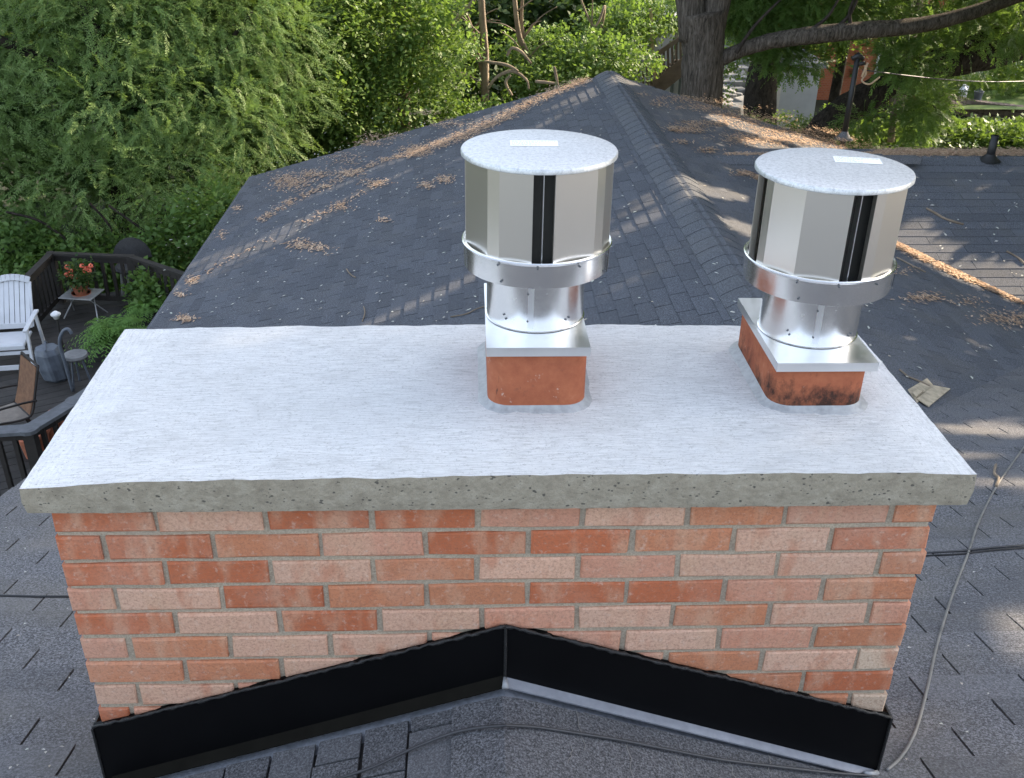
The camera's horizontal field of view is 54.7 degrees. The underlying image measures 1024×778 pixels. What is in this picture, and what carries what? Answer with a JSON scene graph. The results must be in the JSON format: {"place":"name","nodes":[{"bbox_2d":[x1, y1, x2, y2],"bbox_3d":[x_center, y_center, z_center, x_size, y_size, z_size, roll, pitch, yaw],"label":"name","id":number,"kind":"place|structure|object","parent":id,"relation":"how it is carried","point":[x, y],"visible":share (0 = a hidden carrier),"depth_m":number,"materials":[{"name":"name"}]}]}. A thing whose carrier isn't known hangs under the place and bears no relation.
{"place":"outdoors","nodes":[
{"label":"outdoors","id":0,"kind":"place"},
{"bbox_2d":[0,1,1020,322],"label":"ground","id":1,"kind":"structure","parent":0,"point":[816,111],"depth_m":21.82,"materials":[{"name":"green plant"}]},
{"bbox_2d":[0,290,145,495],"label":"deck","id":2,"kind":"structure","parent":1,"relation":"on","point":[50,395],"depth_m":12.22,"materials":[{"name":"grey wood"}]},
{"bbox_2d":[0,351,38,425],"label":"sling armchair","id":3,"kind":"object","parent":2,"relation":"on","point":[25,399],"visible":0.98,"depth_m":10.37,"materials":[{"name":"fabric"}]},
{"bbox_2d":[0,274,44,370],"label":"garden chair","id":4,"kind":"object","parent":2,"relation":"on","point":[10,285],"visible":0.99,"depth_m":12.17,"materials":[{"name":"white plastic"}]},
{"bbox_2d":[19,435,40,458],"bbox_3d":[-4.987,0.593,10.260,0.230,0.240,0.226,0,28,-2],"label":"clay pot","id":5,"kind":"object","parent":2,"relation":"on","point":[21,442],"visible":0.1,"depth_m":10.19,"materials":[{"name":"ceramic"}]},
{"bbox_2d":[0,388,85,495],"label":"deck railing","id":6,"kind":"object","parent":2,"relation":"on","point":[29,433],"visible":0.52,"depth_m":9.14,"materials":[{"name":"grey wood"}]},
{"bbox_2d":[40,429,49,450],"bbox_3d":[-4.953,0.520,10.397,0.230,0.240,0.226,0,28,-2],"label":"clay pot","id":7,"kind":"object","parent":2,"relation":"on","point":[47,431],"visible":0.14,"depth_m":10.36,"materials":[{"name":"ceramic"}]},
{"bbox_2d":[34,340,70,382],"bbox_3d":[-5.439,-0.346,11.702,0.350,0.510,0.342,-9,30,-17],"label":"ribbed drum","id":8,"kind":"object","parent":2,"relation":"on","point":[48,358],"visible":0.9,"depth_m":11.60,"materials":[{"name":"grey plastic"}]},
{"bbox_2d":[49,423,58,440],"bbox_3d":[-4.929,0.432,10.560,0.230,0.240,0.226,0,28,-2],"label":"clay pot","id":9,"kind":"object","parent":2,"relation":"on","point":[51,433],"visible":0.05,"depth_m":10.51,"materials":[{"name":"ceramic"}]},
{"bbox_2d":[50,311,63,348],"bbox_3d":[-5.673,-0.735,12.404,0.120,0.520,0.120,0,28,-2],"label":"garden lamp","id":10,"kind":"object","parent":2,"relation":"on","point":[55,315],"visible":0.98,"depth_m":12.30,"materials":[{"name":"white glass"}]},
{"bbox_2d":[58,327,74,391],"bbox_3d":[-5.071,-0.334,11.366,0.202,0.821,0.040,0,28,-2],"label":"crook pole","id":11,"kind":"object","parent":2,"relation":"on","point":[64,330],"visible":1,"depth_m":11.32,"materials":[{"name":"grey metal"}]},
{"bbox_2d":[64,349,90,388],"bbox_3d":[-5.079,-0.231,11.601,0.280,0.417,0.280,0,28,-2],"label":"plant stand","id":12,"kind":"object","parent":2,"relation":"on","point":[74,355],"visible":0.94,"depth_m":11.52,"materials":[{"name":"grey metal"}]},
{"bbox_2d":[58,288,107,320],"bbox_3d":[-5.777,-1.137,13.356,0.496,0.331,0.380,4,28,5],"label":"side table","id":13,"kind":"object","parent":2,"relation":"on","point":[93,294],"visible":0.84,"depth_m":13.28,"materials":[{"name":"metal"}]},
{"bbox_2d":[56,253,102,296],"bbox_3d":[-5.791,-1.502,13.156,0.620,0.501,0.569,20,34,32],"label":"flower pot","id":14,"kind":"object","parent":13,"relation":"on","point":[78,283],"visible":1,"depth_m":13.10,"materials":[{"name":"ceramic"}]},
{"bbox_2d":[0,251,183,331],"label":"deck railing","id":15,"kind":"object","parent":2,"relation":"on","point":[47,289],"visible":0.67,"depth_m":13.38,"materials":[{"name":"brown wood"}]},
{"bbox_2d":[63,314,149,372],"bbox_3d":[-4.913,-0.655,12.360,1.297,0.443,1.302,0,28,-2],"label":"fern","id":16,"kind":"object","parent":2,"relation":"on","point":[110,330],"visible":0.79,"depth_m":12.19,"materials":[{"name":"green plant"}]},
{"bbox_2d":[113,237,151,295],"bbox_3d":[-5.314,-1.681,13.879,0.520,0.797,0.492,-6,29,-12],"label":"grill","id":17,"kind":"object","parent":2,"relation":"on","point":[135,246],"visible":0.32,"depth_m":13.87,"materials":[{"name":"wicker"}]},
{"bbox_2d":[115,294,162,326],"bbox_3d":[-4.849,-1.032,13.156,0.828,0.352,0.730,-23,36,-37],"label":"fern","id":18,"kind":"object","parent":2,"relation":"on","point":[145,311],"visible":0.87,"depth_m":13.02,"materials":[{"name":"green plant"}]},
{"bbox_2d":[121,255,183,322],"bbox_3d":[-4.802,-1.290,13.428,1.127,1.008,1.101,0,28,-2],"label":"shrub","id":19,"kind":"object","parent":2,"relation":"on","point":[138,288],"visible":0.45,"depth_m":13.20,"materials":[{"name":"green plant"}]},
{"bbox_2d":[0,170,239,313],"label":"hedge","id":20,"kind":"object","parent":1,"relation":"on","point":[37,246],"visible":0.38,"depth_m":14.98,"materials":[{"name":"green plant"}]},
{"bbox_2d":[0,0,357,257],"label":"feathery tree","id":21,"kind":"object","parent":1,"relation":"on","point":[227,28],"visible":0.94,"depth_m":15.73,"materials":[{"name":"green plant"}]},
{"bbox_2d":[0,0,451,230],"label":"thicket","id":22,"kind":"object","parent":1,"relation":"on","point":[97,200],"visible":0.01,"depth_m":19.64,"materials":[{"name":"green plant"}]},
{"bbox_2d":[230,0,489,176],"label":"maple tree","id":23,"kind":"object","parent":1,"relation":"on","point":[407,60],"visible":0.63,"depth_m":17.96,"materials":[{"name":"green plant"}]},
{"bbox_2d":[452,0,488,107],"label":"sapling","id":24,"kind":"object","parent":1,"relation":"on","point":[484,66],"visible":0.45,"depth_m":20.01,"materials":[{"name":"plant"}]},
{"bbox_2d":[455,1,500,84],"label":"sapling","id":25,"kind":"object","parent":1,"relation":"on","point":[479,65],"visible":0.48,"depth_m":20.22,"materials":[{"name":"brown plant"}]},
{"bbox_2d":[0,71,1023,777],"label":"house","id":26,"kind":"structure","parent":1,"relation":"on","point":[666,249],"depth_m":7.03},
{"bbox_2d":[0,594,68,597],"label":"cable","id":27,"kind":"object","parent":26,"relation":"on","point":[45,596],"visible":0.73,"depth_m":3.19,"materials":[{"name":"black rubber"}]},
{"bbox_2d":[450,306,484,316],"bbox_3d":[-0.344,-0.597,7.715,0.269,0.086,0.046,-3,29,-7],"label":"twig","id":28,"kind":"object","parent":26,"relation":"on","point":[468,312],"visible":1,"depth_m":7.72,"materials":[{"name":"grey wood"}]},
{"bbox_2d":[19,315,976,777],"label":"chimney","id":29,"kind":"object","parent":26,"relation":"on","point":[269,537],"visible":0.93,"depth_m":2.02,"materials":[{"name":"brick"}]},
{"bbox_2d":[461,129,617,356],"bbox_3d":[0.052,-0.312,2.047,0.312,0.378,0.339,0,28,-2],"label":"chimney cowl","id":30,"kind":"object","parent":29,"relation":"on","point":[537,240],"visible":1,"depth_m":1.94,"materials":[{"name":"silver metal"}]},
{"bbox_2d":[737,148,915,371],"bbox_3d":[0.646,-0.282,2.080,0.312,0.378,0.336,0,28,-2],"label":"chimney cowl","id":31,"kind":"object","parent":29,"relation":"on","point":[820,265],"visible":1,"depth_m":1.97,"materials":[{"name":"silver metal"}]},
{"bbox_2d":[5,509,992,768],"bbox_3d":[0.420,0.685,3.401,4.416,0.739,2.266,-6,29,-12],"label":"grit","id":32,"kind":"object","parent":26,"relation":"on","point":[69,677],"visible":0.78,"depth_m":2.43,"materials":[{"name":"grey stone"}]},
{"bbox_2d":[159,73,1023,378],"bbox_3d":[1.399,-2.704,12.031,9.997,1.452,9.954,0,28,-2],"label":"needle litter","id":33,"kind":"object","parent":26,"relation":"on","point":[941,151],"visible":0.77,"depth_m":11.82,"materials":[{"name":"brown plant"}]},
{"bbox_2d":[336,723,874,777],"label":"cable","id":34,"kind":"object","parent":26,"relation":"on","point":[588,735],"visible":1,"depth_m":2.05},
{"bbox_2d":[874,154,921,163],"bbox_3d":[4.043,-2.422,10.451,0.470,0.080,0.200,0,28,-2],"label":"metal sheet","id":35,"kind":"object","parent":26,"relation":"on","point":[907,159],"visible":0.54,"depth_m":10.37,"materials":[{"name":"grey metal"}]},
{"bbox_2d":[896,257,925,271],"bbox_3d":[3.566,-1.111,8.853,0.018,0.066,0.292,-22,36,-36],"label":"twig","id":36,"kind":"object","parent":26,"relation":"on","point":[910,264],"visible":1,"depth_m":8.85,"materials":[{"name":"wood"}]},
{"bbox_2d":[899,369,929,385],"bbox_3d":[2.498,-0.064,6.169,0.208,0.052,0.053,25,37,37],"label":"twig","id":37,"kind":"object","parent":26,"relation":"on","point":[904,373],"visible":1,"depth_m":6.16,"materials":[{"name":"grey wood"}]},
{"bbox_2d":[908,378,949,406],"bbox_3d":[2.522,0.020,6.026,0.161,0.121,0.516,21,34,32],"label":"torn board","id":38,"kind":"object","parent":26,"relation":"on","point":[928,396],"visible":0.97,"depth_m":5.99,"materials":[{"name":"paper"}]},
{"bbox_2d":[926,208,963,224],"bbox_3d":[4.276,-1.706,9.794,0.389,0.097,0.058,23,36,35],"label":"twig","id":39,"kind":"object","parent":26,"relation":"on","point":[942,217],"visible":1,"depth_m":9.78,"materials":[{"name":"wood"}]},
{"bbox_2d":[885,446,1023,770],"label":"cable","id":40,"kind":"object","parent":26,"relation":"on","point":[898,759],"visible":1,"depth_m":2.89,"materials":[{"name":"grey rubber"}]},
{"bbox_2d":[926,547,1023,556],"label":"cable","id":41,"kind":"object","parent":26,"relation":"on","point":[975,551],"visible":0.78,"depth_m":3.59,"materials":[{"name":"black rubber"}]},
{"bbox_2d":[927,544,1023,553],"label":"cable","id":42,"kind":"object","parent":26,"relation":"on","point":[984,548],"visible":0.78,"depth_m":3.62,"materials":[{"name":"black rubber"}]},
{"bbox_2d":[980,134,1000,163],"bbox_3d":[5.103,-2.553,10.525,0.240,0.290,0.234,0,28,-2],"label":"vent pipe","id":43,"kind":"object","parent":26,"relation":"on","point":[989,156],"visible":1,"depth_m":10.50,"materials":[{"name":"black metal"}]},
{"bbox_2d":[993,463,999,486],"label":"twig","id":44,"kind":"object","parent":26,"relation":"on","point":[996,475],"visible":1,"depth_m":4.49,"materials":[{"name":"brown wood"}]},
{"bbox_2d":[1006,250,1023,263],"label":"twig","id":45,"kind":"object","parent":26,"relation":"on","point":[1017,257],"visible":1,"depth_m":9.35,"materials":[{"name":"wood"}]},
{"bbox_2d":[9,0,1023,103],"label":"woodland","id":46,"kind":"object","parent":1,"relation":"on","point":[851,66],"visible":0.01,"depth_m":28.94,"materials":[{"name":"green plant"}]},
{"bbox_2d":[489,0,555,38],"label":"sapling","id":47,"kind":"object","parent":1,"relation":"on","point":[524,34],"visible":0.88,"depth_m":20.88,"materials":[{"name":"brown plant"}]},
{"bbox_2d":[373,0,676,117],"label":"shade bush","id":48,"kind":"object","parent":1,"relation":"on","point":[535,10],"visible":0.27,"depth_m":23.85,"materials":[{"name":"green plant"}]},
{"bbox_2d":[501,0,552,90],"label":"sapling","id":49,"kind":"object","parent":1,"relation":"on","point":[521,42],"visible":0.59,"depth_m":20.77,"materials":[{"name":"brown plant"}]},
{"bbox_2d":[453,0,678,118],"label":"undergrowth","id":50,"kind":"object","parent":1,"relation":"on","point":[574,64],"visible":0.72,"depth_m":21.27,"materials":[{"name":"green plant"}]},
{"bbox_2d":[445,46,558,109],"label":"fallen branches","id":51,"kind":"object","parent":50,"relation":"on","point":[514,70],"visible":0.86,"depth_m":19.26,"materials":[{"name":"brown wood"}]},
{"bbox_2d":[560,0,606,53],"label":"sapling","id":52,"kind":"object","parent":1,"relation":"on","point":[603,12],"visible":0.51,"depth_m":21.59,"materials":[{"name":"brown plant"}]},
{"bbox_2d":[612,7,679,93],"bbox_3d":[3.549,-8.490,26.075,1.800,2.870,2.500,0,28,-2],"label":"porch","id":53,"kind":"object","parent":1,"relation":"on","point":[666,41],"visible":0.01,"depth_m":26.89,"materials":[{"name":"brown paint"}]},
{"bbox_2d":[633,8,681,90],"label":"wooden stairs","id":54,"kind":"structure","parent":1,"relation":"on","point":[669,76],"depth_m":22.95,"materials":[{"name":"brown wood"}]},
{"bbox_2d":[722,46,749,114],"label":"stone steps","id":55,"kind":"structure","parent":1,"relation":"on","point":[738,97],"depth_m":23.36,"materials":[{"name":"grey stone"}]},
{"bbox_2d":[743,10,785,125],"bbox_3d":[5.344,-6.679,20.606,0.878,3.653,0.816,0,28,-2],"label":"dark tree","id":56,"kind":"object","parent":1,"relation":"on","point":[764,97],"visible":0.34,"depth_m":20.60,"materials":[{"name":"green plant"}]},
{"bbox_2d":[725,38,827,128],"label":"garage","id":57,"kind":"structure","parent":1,"relation":"on","point":[804,101],"depth_m":26.38,"materials":[{"name":"paint"}]},
{"bbox_2d":[776,87,780,112],"bbox_3d":[6.849,-6.787,26.833,0.500,2.728,0.040,0,28,-2],"label":"door","id":58,"kind":"structure","parent":57,"relation":"in","point":[779,89],"depth_m":26.29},
{"bbox_2d":[722,47,904,144],"bbox_3d":[6.121,-5.784,19.877,3.048,2.226,4.337,24,36,36],"label":"leafy bush","id":59,"kind":"object","parent":1,"relation":"on","point":[733,68],"visible":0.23,"depth_m":19.61,"materials":[{"name":"green plant"}]},
{"bbox_2d":[675,0,1023,148],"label":"old tree","id":60,"kind":"object","parent":1,"relation":"on","point":[704,28],"visible":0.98,"depth_m":16.04,"materials":[{"name":"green plant"}]},
{"bbox_2d":[834,52,879,145],"bbox_3d":[5.120,-4.246,14.520,0.622,1.350,0.279,-5,29,-10],"label":"service mast","id":61,"kind":"object","parent":1,"relation":"on","point":[857,57],"visible":0.98,"depth_m":14.41,"materials":[{"name":"metal"}]},
{"bbox_2d":[862,69,1023,81],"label":"overhead wire","id":62,"kind":"object","parent":61,"relation":"attached to","point":[940,78],"visible":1,"depth_m":15.87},
{"bbox_2d":[724,0,1023,104],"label":"leafy tree","id":63,"kind":"object","parent":1,"relation":"on","point":[836,86],"visible":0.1,"depth_m":22.44,"materials":[{"name":"green plant"}]},
{"bbox_2d":[725,0,1023,148],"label":"leaning tree","id":64,"kind":"object","parent":1,"relation":"on","point":[968,64],"visible":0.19,"depth_m":18.11,"materials":[{"name":"green plant"}]},
{"bbox_2d":[802,0,952,102],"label":"brick house","id":65,"kind":"structure","parent":1,"relation":"on","point":[823,92],"depth_m":29.06,"materials":[{"name":"brick"}]},
{"bbox_2d":[868,0,924,122],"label":"spreading tree","id":66,"kind":"object","parent":1,"relation":"on","point":[891,99],"visible":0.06,"depth_m":20.68,"materials":[{"name":"green plant"}]},
{"bbox_2d":[935,94,1023,120],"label":"retaining wall","id":67,"kind":"structure","parent":1,"relation":"on","point":[1002,113],"depth_m":26.15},
{"bbox_2d":[958,84,968,96],"bbox_3d":[11.964,-7.908,26.247,0.218,0.320,0.218,19,33,30],"label":"white jug","id":68,"kind":"object","parent":67,"relation":"on","point":[963,87],"visible":0.45,"depth_m":26.17,"materials":[{"name":"plastic"}]},
{"bbox_2d":[974,89,983,99],"bbox_3d":[12.399,-7.834,26.307,0.260,0.308,0.256,0,28,-2],"label":"grey bucket","id":69,"kind":"object","parent":67,"relation":"on","point":[978,94],"visible":0.96,"depth_m":26.26,"materials":[{"name":"plastic"}]},
{"bbox_2d":[916,18,1023,109],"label":"lawn","id":70,"kind":"structure","parent":0,"point":[1018,100],"depth_m":26.59,"materials":[{"name":"green grass"}]},
{"bbox_2d":[937,71,1023,100],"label":"tall grass","id":71,"kind":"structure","parent":70,"relation":"on","point":[992,85],"depth_m":27.14,"materials":[{"name":"green plant"}]},
{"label":"bank","id":72,"kind":"structure","parent":0,"visible":0},
{"bbox_2d":[786,109,1023,149],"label":"ivy","id":73,"kind":"object","parent":72,"relation":"on","point":[976,131],"visible":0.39,"depth_m":19.67,"materials":[{"name":"green plant"}]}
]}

